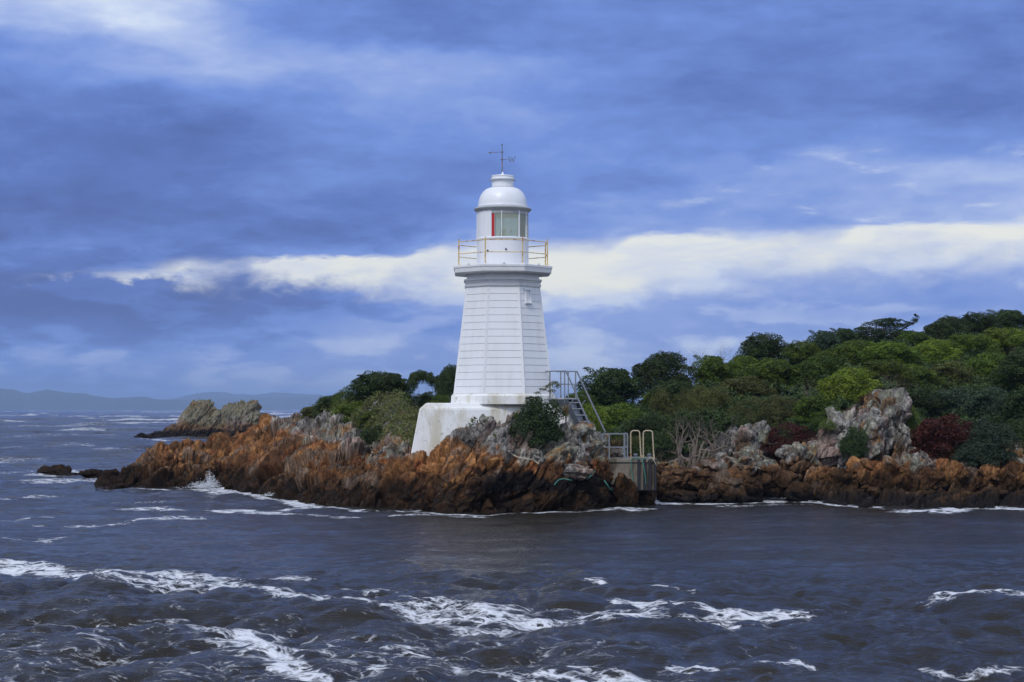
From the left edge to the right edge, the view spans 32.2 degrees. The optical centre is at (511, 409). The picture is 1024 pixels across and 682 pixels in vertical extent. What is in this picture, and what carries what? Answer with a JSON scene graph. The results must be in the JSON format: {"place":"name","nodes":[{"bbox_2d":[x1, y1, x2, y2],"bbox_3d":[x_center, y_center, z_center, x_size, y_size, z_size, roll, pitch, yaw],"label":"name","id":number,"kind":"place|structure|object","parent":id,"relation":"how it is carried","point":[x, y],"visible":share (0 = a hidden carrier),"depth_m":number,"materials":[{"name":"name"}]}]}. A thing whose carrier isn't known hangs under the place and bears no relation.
{"place":"outdoors","nodes":[
{"label":"outdoors","id":0,"kind":"place"},
{"bbox_2d":[0,389,223,409],"bbox_3d":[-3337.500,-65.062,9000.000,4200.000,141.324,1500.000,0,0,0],"label":"hills","id":1,"kind":"structure","parent":0,"point":[12,399],"depth_m":8459.78,"materials":[{"name":"blue"}]},
{"bbox_2d":[173,392,343,398],"bbox_3d":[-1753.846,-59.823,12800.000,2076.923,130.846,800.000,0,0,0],"label":"distant mountains","id":2,"kind":"structure","parent":0,"point":[220,395],"depth_m":12664.17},
{"bbox_2d":[94,399,618,513],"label":"rocky headland","id":3,"kind":"structure","parent":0,"point":[317,460],"depth_m":67.08,"materials":[{"name":"stone"}]},
{"bbox_2d":[312,395,347,416],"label":"shrub","id":4,"kind":"object","parent":3,"relation":"on","point":[326,399],"visible":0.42,"depth_m":84.59,"materials":[{"name":"green plant"}]},
{"bbox_2d":[326,401,363,424],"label":"shrub","id":5,"kind":"object","parent":3,"relation":"on","point":[349,408],"visible":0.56,"depth_m":80.99,"materials":[{"name":"green plant"}]},
{"bbox_2d":[350,409,379,432],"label":"shrub","id":6,"kind":"object","parent":3,"relation":"on","point":[363,418],"visible":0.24,"depth_m":76.78,"materials":[{"name":"green plant"}]},
{"bbox_2d":[358,425,382,448],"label":"shrub","id":7,"kind":"object","parent":3,"relation":"on","point":[370,436],"visible":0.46,"depth_m":73.22,"materials":[{"name":"green plant"}]},
{"bbox_2d":[344,370,411,402],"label":"domed tree","id":8,"kind":"object","parent":3,"relation":"on","point":[360,384],"visible":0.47,"depth_m":81.45,"materials":[{"name":"green plant"}]},
{"bbox_2d":[369,372,415,395],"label":"domed tree","id":9,"kind":"object","parent":3,"relation":"on","point":[390,382],"visible":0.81,"depth_m":80.64,"materials":[{"name":"green plant"}]},
{"bbox_2d":[407,370,434,404],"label":"windswept tree","id":10,"kind":"object","parent":3,"relation":"on","point":[416,378],"visible":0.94,"depth_m":76.83,"materials":[{"name":"green plant"}]},
{"bbox_2d":[433,363,456,402],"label":"domed tree","id":11,"kind":"object","parent":3,"relation":"on","point":[444,381],"visible":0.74,"depth_m":75.64,"materials":[{"name":"green plant"}]},
{"bbox_2d":[306,387,596,444],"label":"headland scrub","id":12,"kind":"object","parent":3,"relation":"on","point":[406,407],"visible":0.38,"depth_m":74.38,"materials":[{"name":"green plant"}]},
{"bbox_2d":[461,428,480,449],"bbox_3d":[-1.353,1.214,64.771,0.965,1.042,0.776,0,0,-33],"label":"rock","id":13,"kind":"object","parent":3,"relation":"on","point":[470,437],"visible":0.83,"depth_m":64.54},
{"bbox_2d":[478,414,496,442],"bbox_3d":[-0.950,0.891,64.779,0.800,1.468,0.689,0,0,0],"label":"rock","id":14,"kind":"object","parent":3,"relation":"on","point":[487,426],"visible":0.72,"depth_m":64.58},
{"bbox_2d":[411,144,573,455],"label":"lighthouse","id":15,"kind":"object","parent":3,"relation":"on","point":[503,366],"visible":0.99,"depth_m":66.99,"materials":[{"name":"paint"}]},
{"bbox_2d":[508,396,567,448],"bbox_3d":[0.925,0.604,64.488,2.258,2.207,2.109,0,0,0],"label":"shrub","id":16,"kind":"object","parent":3,"relation":"on","point":[535,415],"visible":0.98,"depth_m":63.99,"materials":[{"name":"green plant"}]},
{"bbox_2d":[559,422,584,459],"bbox_3d":[2.228,1.409,64.789,1.043,1.904,0.729,0,0,0],"label":"rock","id":17,"kind":"object","parent":3,"relation":"on","point":[571,436],"visible":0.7,"depth_m":64.62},
{"bbox_2d":[562,463,594,480],"bbox_3d":[2.269,2.260,63.879,1.417,0.640,1.114,0,0,0],"label":"rock","id":18,"kind":"object","parent":3,"relation":"on","point":[578,472],"visible":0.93,"depth_m":63.51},
{"bbox_2d":[566,390,600,415],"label":"shrub","id":19,"kind":"object","parent":3,"relation":"on","point":[582,398],"visible":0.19,"depth_m":79.65,"materials":[{"name":"green plant"}]},
{"bbox_2d":[578,403,612,434],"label":"shrub","id":20,"kind":"object","parent":3,"relation":"on","point":[592,416],"visible":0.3,"depth_m":77.79,"materials":[{"name":"green plant"}]},
{"bbox_2d":[590,456,613,486],"bbox_3d":[3.270,2.372,65.228,0.890,1.327,0.716,0,0,25],"label":"rock","id":21,"kind":"object","parent":3,"relation":"on","point":[601,464],"visible":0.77,"depth_m":64.98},
{"bbox_2d":[613,472,639,506],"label":"rock","id":22,"kind":"object","parent":3,"relation":"on","point":[625,493],"visible":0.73,"depth_m":65.30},
{"bbox_2d":[607,457,656,490],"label":"concrete jetty","id":23,"kind":"object","parent":3,"relation":"on","point":[619,464],"visible":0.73,"depth_m":66.02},
{"bbox_2d":[545,370,607,455],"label":"metal staircase","id":24,"kind":"structure","parent":23,"relation":"on","point":[575,402],"depth_m":67.06,"materials":[{"name":"grey metal"}]},
{"bbox_2d":[601,433,628,458],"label":"guard railing","id":25,"kind":"object","parent":23,"relation":"on","point":[624,447],"visible":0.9,"depth_m":66.08,"materials":[{"name":"grey metal"}]},
{"bbox_2d":[167,397,637,409],"bbox_3d":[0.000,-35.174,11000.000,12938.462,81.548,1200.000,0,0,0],"label":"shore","id":26,"kind":"structure","parent":0,"point":[282,403],"depth_m":10649.64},
{"bbox_2d":[0,410,1023,681],"bbox_3d":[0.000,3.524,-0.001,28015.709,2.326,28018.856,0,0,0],"label":"sea water","id":27,"kind":"structure","parent":0,"point":[170,584],"depth_m":35.75,"materials":[{"name":"liquid"}]},
{"bbox_2d":[37,464,71,474],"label":"reef rock","id":28,"kind":"object","parent":27,"relation":"in","point":[59,469],"visible":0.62,"depth_m":98.54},
{"bbox_2d":[134,399,263,438],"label":"rock stack","id":29,"kind":"object","parent":27,"relation":"in","point":[202,418],"visible":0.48,"depth_m":223.54,"materials":[{"name":"stone"}]},
{"bbox_2d":[697,488,719,502],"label":"boulder","id":30,"kind":"object","parent":27,"relation":"in","point":[708,496],"visible":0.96,"depth_m":68.48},
{"bbox_2d":[760,464,802,497],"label":"boulder","id":31,"kind":"object","parent":27,"relation":"in","point":[776,480],"visible":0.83,"depth_m":69.68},
{"bbox_2d":[724,445,777,477],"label":"boulder","id":32,"kind":"object","parent":31,"relation":"on","point":[752,459],"visible":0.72,"depth_m":70.47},
{"bbox_2d":[782,481,812,501],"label":"boulder","id":33,"kind":"object","parent":27,"relation":"in","point":[796,491],"visible":0.99,"depth_m":68.88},
{"bbox_2d":[0,0,1023,401],"label":"sky","id":34,"kind":"structure","parent":0,"point":[253,197],"materials":[{"name":"blue"}]},
{"bbox_2d":[646,352,1023,508],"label":"hillside","id":35,"kind":"structure","parent":0,"point":[893,496],"depth_m":66.82,"materials":[{"name":"stone"}]},
{"bbox_2d":[574,366,649,407],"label":"domed tree","id":36,"kind":"object","parent":35,"relation":"on","point":[612,386],"visible":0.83,"depth_m":87.32,"materials":[{"name":"green plant"}]},
{"bbox_2d":[598,402,643,430],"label":"shrub","id":37,"kind":"object","parent":35,"relation":"on","point":[617,415],"visible":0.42,"depth_m":80.54,"materials":[{"name":"green plant"}]},
{"bbox_2d":[616,435,642,456],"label":"shrub","id":38,"kind":"object","parent":35,"relation":"on","point":[635,441],"visible":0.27,"depth_m":74.84,"materials":[{"name":"green plant"}]},
{"bbox_2d":[624,414,668,437],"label":"shrub","id":39,"kind":"object","parent":35,"relation":"on","point":[640,424],"visible":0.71,"depth_m":77.23,"materials":[{"name":"green plant"}]},
{"bbox_2d":[638,490,656,505],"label":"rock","id":40,"kind":"object","parent":35,"relation":"on","point":[647,498],"visible":0.48,"depth_m":66.64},
{"bbox_2d":[632,430,678,461],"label":"shrub","id":41,"kind":"object","parent":35,"relation":"on","point":[657,438],"visible":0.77,"depth_m":73.00,"materials":[{"name":"green plant"}]},
{"bbox_2d":[630,350,696,389],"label":"domed tree","id":42,"kind":"object","parent":35,"relation":"on","point":[651,369],"visible":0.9,"depth_m":88.23,"materials":[{"name":"green plant"}]},
{"bbox_2d":[654,473,675,497],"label":"boulder","id":43,"kind":"object","parent":35,"relation":"on","point":[663,483],"visible":0.59,"depth_m":69.15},
{"bbox_2d":[656,461,685,475],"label":"boulder","id":44,"kind":"object","parent":35,"relation":"on","point":[662,467],"visible":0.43,"depth_m":70.79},
{"bbox_2d":[647,380,700,404],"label":"domed tree","id":45,"kind":"object","parent":35,"relation":"on","point":[673,388],"visible":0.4,"depth_m":83.45,"materials":[{"name":"green plant"}]},
{"bbox_2d":[648,386,707,467],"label":"tea tree","id":46,"kind":"object","parent":35,"relation":"on","point":[657,402],"visible":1,"depth_m":70.85,"materials":[{"name":"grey plant"}]},
{"bbox_2d":[664,489,697,502],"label":"boulder","id":47,"kind":"object","parent":35,"relation":"on","point":[676,495],"visible":0.84,"depth_m":68.68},
{"bbox_2d":[661,467,712,490],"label":"boulder","id":48,"kind":"object","parent":35,"relation":"on","point":[686,478],"visible":0.8,"depth_m":69.41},
{"bbox_2d":[662,413,715,447],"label":"shrub","id":49,"kind":"object","parent":35,"relation":"on","point":[672,424],"visible":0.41,"depth_m":74.47,"materials":[{"name":"green plant"}]},
{"bbox_2d":[691,452,730,473],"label":"boulder","id":50,"kind":"object","parent":35,"relation":"on","point":[717,462],"visible":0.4,"depth_m":70.49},
{"bbox_2d":[675,383,733,466],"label":"tea tree","id":51,"kind":"object","parent":50,"relation":"on","point":[697,403],"visible":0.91,"depth_m":71.27,"materials":[{"name":"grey plant"}]},
{"bbox_2d":[688,383,738,454],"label":"tea tree","id":52,"kind":"object","parent":50,"relation":"on","point":[722,400],"visible":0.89,"depth_m":71.50,"materials":[{"name":"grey plant"}]},
{"bbox_2d":[687,355,738,386],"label":"domed tree","id":53,"kind":"object","parent":35,"relation":"on","point":[711,368],"visible":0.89,"depth_m":88.61,"materials":[{"name":"green plant"}]},
{"bbox_2d":[711,432,732,456],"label":"boulder","id":54,"kind":"object","parent":35,"relation":"on","point":[719,439],"visible":0.48,"depth_m":71.69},
{"bbox_2d":[714,413,747,431],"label":"shrub","id":55,"kind":"object","parent":35,"relation":"on","point":[727,422],"visible":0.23,"depth_m":74.77,"materials":[{"name":"green plant"}]},
{"bbox_2d":[707,467,763,502],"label":"boulder","id":56,"kind":"object","parent":35,"relation":"on","point":[733,485],"visible":0.88,"depth_m":68.33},
{"bbox_2d":[726,423,759,458],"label":"boulder","id":57,"kind":"object","parent":35,"relation":"on","point":[745,435],"visible":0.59,"depth_m":71.75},
{"bbox_2d":[752,420,770,446],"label":"boulder","id":58,"kind":"object","parent":57,"relation":"on","point":[764,429],"visible":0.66,"depth_m":72.36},
{"bbox_2d":[727,354,758,380],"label":"domed tree","id":59,"kind":"object","parent":35,"relation":"on","point":[737,363],"visible":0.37,"depth_m":90.41,"materials":[{"name":"green plant"}]},
{"bbox_2d":[716,375,777,403],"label":"shrub","id":60,"kind":"object","parent":35,"relation":"on","point":[743,385],"visible":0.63,"depth_m":83.68,"materials":[{"name":"green plant"}]},
{"bbox_2d":[723,395,782,430],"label":"shrub","id":61,"kind":"object","parent":35,"relation":"on","point":[761,408],"visible":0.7,"depth_m":77.28,"materials":[{"name":"green plant"}]},
{"bbox_2d":[733,332,794,361],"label":"domed tree","id":62,"kind":"object","parent":35,"relation":"on","point":[768,346],"visible":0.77,"depth_m":94.39,"materials":[{"name":"green plant"}]},
{"bbox_2d":[739,357,805,392],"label":"domed tree","id":63,"kind":"object","parent":35,"relation":"on","point":[772,370],"visible":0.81,"depth_m":87.47,"materials":[{"name":"green plant"}]},
{"bbox_2d":[764,394,803,424],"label":"shrub","id":64,"kind":"object","parent":35,"relation":"on","point":[777,402],"visible":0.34,"depth_m":78.89,"materials":[{"name":"green plant"}]},
{"bbox_2d":[759,421,815,462],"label":"shrub","id":65,"kind":"object","parent":35,"relation":"on","point":[797,429],"visible":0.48,"depth_m":73.20,"materials":[{"name":"red plant"}]},
{"bbox_2d":[775,442,822,481],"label":"boulder","id":66,"kind":"object","parent":35,"relation":"on","point":[797,457],"visible":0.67,"depth_m":71.44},
{"bbox_2d":[779,340,824,365],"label":"domed tree","id":67,"kind":"object","parent":35,"relation":"on","point":[799,351],"visible":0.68,"depth_m":93.99,"materials":[{"name":"green plant"}]},
{"bbox_2d":[790,393,840,427],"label":"shrub","id":68,"kind":"object","parent":35,"relation":"on","point":[809,407],"visible":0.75,"depth_m":77.38,"materials":[{"name":"green plant"}]},
{"bbox_2d":[801,465,830,500],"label":"boulder","id":69,"kind":"object","parent":35,"relation":"on","point":[813,477],"visible":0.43,"depth_m":69.85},
{"bbox_2d":[785,354,847,391],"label":"domed tree","id":70,"kind":"object","parent":35,"relation":"on","point":[812,368],"visible":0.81,"depth_m":86.77,"materials":[{"name":"green plant"}]},
{"bbox_2d":[612,325,1023,456],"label":"undergrowth","id":71,"kind":"object","parent":35,"relation":"on","point":[842,404],"visible":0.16,"depth_m":82.19,"materials":[{"name":"green plant"}]},
{"bbox_2d":[804,330,841,351],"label":"domed tree","id":72,"kind":"object","parent":35,"relation":"on","point":[824,340],"visible":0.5,"depth_m":96.25,"materials":[{"name":"green plant"}]},
{"bbox_2d":[802,407,860,467],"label":"boulder","id":73,"kind":"object","parent":35,"relation":"on","point":[829,454],"visible":0.41,"depth_m":71.84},
{"bbox_2d":[822,467,859,498],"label":"boulder","id":74,"kind":"object","parent":35,"relation":"on","point":[837,477],"visible":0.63,"depth_m":69.50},
{"bbox_2d":[832,328,860,343],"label":"domed tree","id":75,"kind":"object","parent":35,"relation":"on","point":[844,334],"visible":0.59,"depth_m":98.51,"materials":[{"name":"green plant"}]},
{"bbox_2d":[815,366,882,408],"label":"domed tree","id":76,"kind":"object","parent":35,"relation":"on","point":[844,383],"visible":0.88,"depth_m":77.43,"materials":[{"name":"green plant"}]},
{"bbox_2d":[824,339,873,368],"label":"domed tree","id":77,"kind":"object","parent":35,"relation":"on","point":[849,350],"visible":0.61,"depth_m":89.99,"materials":[{"name":"green plant"}]},
{"bbox_2d":[831,407,888,468],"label":"boulder","id":78,"kind":"object","parent":35,"relation":"on","point":[873,422],"visible":0.55,"depth_m":71.61,"materials":[{"name":"stone"}]},
{"bbox_2d":[837,426,870,458],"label":"shrub","id":79,"kind":"object","parent":78,"relation":"on","point":[853,440],"visible":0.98,"depth_m":70.75,"materials":[{"name":"green plant"}]},
{"bbox_2d":[846,455,920,499],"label":"boulder","id":80,"kind":"object","parent":35,"relation":"on","point":[875,478],"visible":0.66,"depth_m":69.17,"materials":[{"name":"stone"}]},
{"bbox_2d":[852,313,918,343],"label":"pine tree","id":81,"kind":"object","parent":35,"relation":"on","point":[878,334],"visible":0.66,"depth_m":100.72,"materials":[{"name":"green plant"}]},
{"bbox_2d":[857,359,918,388],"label":"domed tree","id":82,"kind":"object","parent":35,"relation":"on","point":[889,368],"visible":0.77,"depth_m":80.22,"materials":[{"name":"green plant"}]},
{"bbox_2d":[870,387,912,456],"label":"boulder","id":83,"kind":"object","parent":35,"relation":"on","point":[894,405],"visible":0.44,"depth_m":72.21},
{"bbox_2d":[857,341,928,366],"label":"domed tree","id":84,"kind":"object","parent":35,"relation":"on","point":[900,351],"visible":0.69,"depth_m":87.83,"materials":[{"name":"green plant"}]},
{"bbox_2d":[891,423,916,464],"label":"boulder","id":85,"kind":"object","parent":35,"relation":"on","point":[902,446],"visible":0.49,"depth_m":71.79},
{"bbox_2d":[899,454,927,475],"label":"boulder","id":86,"kind":"object","parent":35,"relation":"on","point":[914,465],"visible":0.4,"depth_m":70.27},
{"bbox_2d":[906,405,920,446],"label":"shrub","id":87,"kind":"object","parent":35,"relation":"on","point":[912,422],"visible":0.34,"depth_m":72.95,"materials":[{"name":"green plant"}]},
{"bbox_2d":[893,331,935,345],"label":"domed tree","id":88,"kind":"object","parent":35,"relation":"on","point":[913,337],"visible":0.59,"depth_m":98.94,"materials":[{"name":"green plant"}]},
{"bbox_2d":[903,364,946,390],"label":"domed tree","id":89,"kind":"object","parent":35,"relation":"on","point":[924,372],"visible":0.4,"depth_m":85.60,"materials":[{"name":"green plant"}]},
{"bbox_2d":[907,388,949,418],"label":"shrub","id":90,"kind":"object","parent":35,"relation":"on","point":[923,401],"visible":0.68,"depth_m":79.51,"materials":[{"name":"green plant"}]},
{"bbox_2d":[917,467,949,490],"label":"boulder","id":91,"kind":"object","parent":35,"relation":"on","point":[929,479],"visible":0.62,"depth_m":69.57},
{"bbox_2d":[912,339,964,363],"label":"domed tree","id":92,"kind":"object","parent":35,"relation":"on","point":[930,349],"visible":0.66,"depth_m":94.76,"materials":[{"name":"green plant"}]},
{"bbox_2d":[909,413,976,460],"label":"shrub","id":93,"kind":"object","parent":35,"relation":"on","point":[935,436],"visible":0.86,"depth_m":71.55,"materials":[{"name":"red plant"}]},
{"bbox_2d":[922,315,971,340],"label":"domed tree","id":94,"kind":"object","parent":35,"relation":"on","point":[945,327],"visible":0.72,"depth_m":102.05,"materials":[{"name":"green plant"}]},
{"bbox_2d":[934,458,968,488],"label":"boulder","id":95,"kind":"object","parent":35,"relation":"on","point":[955,472],"visible":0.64,"depth_m":69.58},
{"bbox_2d":[931,387,974,417],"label":"shrub","id":96,"kind":"object","parent":35,"relation":"on","point":[953,396],"visible":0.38,"depth_m":80.27,"materials":[{"name":"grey plant"}]},
{"bbox_2d":[929,360,991,389],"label":"shrub","id":97,"kind":"object","parent":35,"relation":"on","point":[949,369],"visible":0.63,"depth_m":87.70,"materials":[{"name":"green plant"}]},
{"bbox_2d":[951,448,991,467],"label":"shrub","id":98,"kind":"object","parent":35,"relation":"on","point":[958,456],"visible":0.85,"depth_m":70.16,"materials":[{"name":"green plant"}]},
{"bbox_2d":[940,332,1003,360],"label":"domed tree","id":99,"kind":"object","parent":35,"relation":"on","point":[967,342],"visible":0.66,"depth_m":96.41,"materials":[{"name":"green plant"}]},
{"bbox_2d":[961,462,982,492],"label":"boulder","id":100,"kind":"object","parent":35,"relation":"on","point":[974,483],"visible":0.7,"depth_m":69.81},
{"bbox_2d":[955,311,1005,334],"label":"domed tree","id":101,"kind":"object","parent":35,"relation":"on","point":[980,322],"visible":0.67,"depth_m":103.63,"materials":[{"name":"green plant"}]},
{"bbox_2d":[957,385,1007,427],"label":"shrub","id":102,"kind":"object","parent":35,"relation":"on","point":[983,399],"visible":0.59,"depth_m":78.40,"materials":[{"name":"green plant"}]},
{"bbox_2d":[956,351,1009,386],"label":"domed tree","id":103,"kind":"object","parent":35,"relation":"on","point":[984,365],"visible":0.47,"depth_m":88.46,"materials":[{"name":"green plant"}]},
{"bbox_2d":[954,420,1020,467],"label":"shrub","id":104,"kind":"object","parent":35,"relation":"on","point":[984,437],"visible":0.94,"depth_m":70.36,"materials":[{"name":"green plant"}]},
{"bbox_2d":[977,457,1007,490],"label":"boulder","id":105,"kind":"object","parent":35,"relation":"on","point":[993,474],"visible":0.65,"depth_m":69.76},
{"bbox_2d":[979,327,1023,353],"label":"domed tree","id":106,"kind":"object","parent":35,"relation":"on","point":[994,333],"visible":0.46,"depth_m":97.98,"materials":[{"name":"green plant"}]},
{"bbox_2d":[987,309,1023,335],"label":"domed tree","id":107,"kind":"object","parent":35,"relation":"on","point":[1009,318],"visible":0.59,"depth_m":105.31,"materials":[{"name":"green plant"}]},
{"bbox_2d":[988,350,1023,392],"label":"domed tree","id":108,"kind":"object","parent":35,"relation":"on","point":[1014,369],"visible":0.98,"depth_m":85.63,"materials":[{"name":"green plant"}]},
{"bbox_2d":[989,387,1023,431],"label":"shrub","id":109,"kind":"object","parent":35,"relation":"on","point":[1013,405],"visible":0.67,"depth_m":74.75,"materials":[{"name":"green plant"}]},
{"bbox_2d":[999,419,1023,452],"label":"shrub","id":110,"kind":"object","parent":35,"relation":"on","point":[1016,425],"visible":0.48,"depth_m":71.59,"materials":[{"name":"green plant"}]},
{"bbox_2d":[1002,459,1023,492],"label":"boulder","id":111,"kind":"object","parent":35,"relation":"on","point":[1012,478],"visible":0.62,"depth_m":69.77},
{"bbox_2d":[1003,329,1023,353],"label":"domed tree","id":112,"kind":"object","parent":35,"relation":"on","point":[1012,343],"visible":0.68,"depth_m":96.83,"materials":[{"name":"green plant"}]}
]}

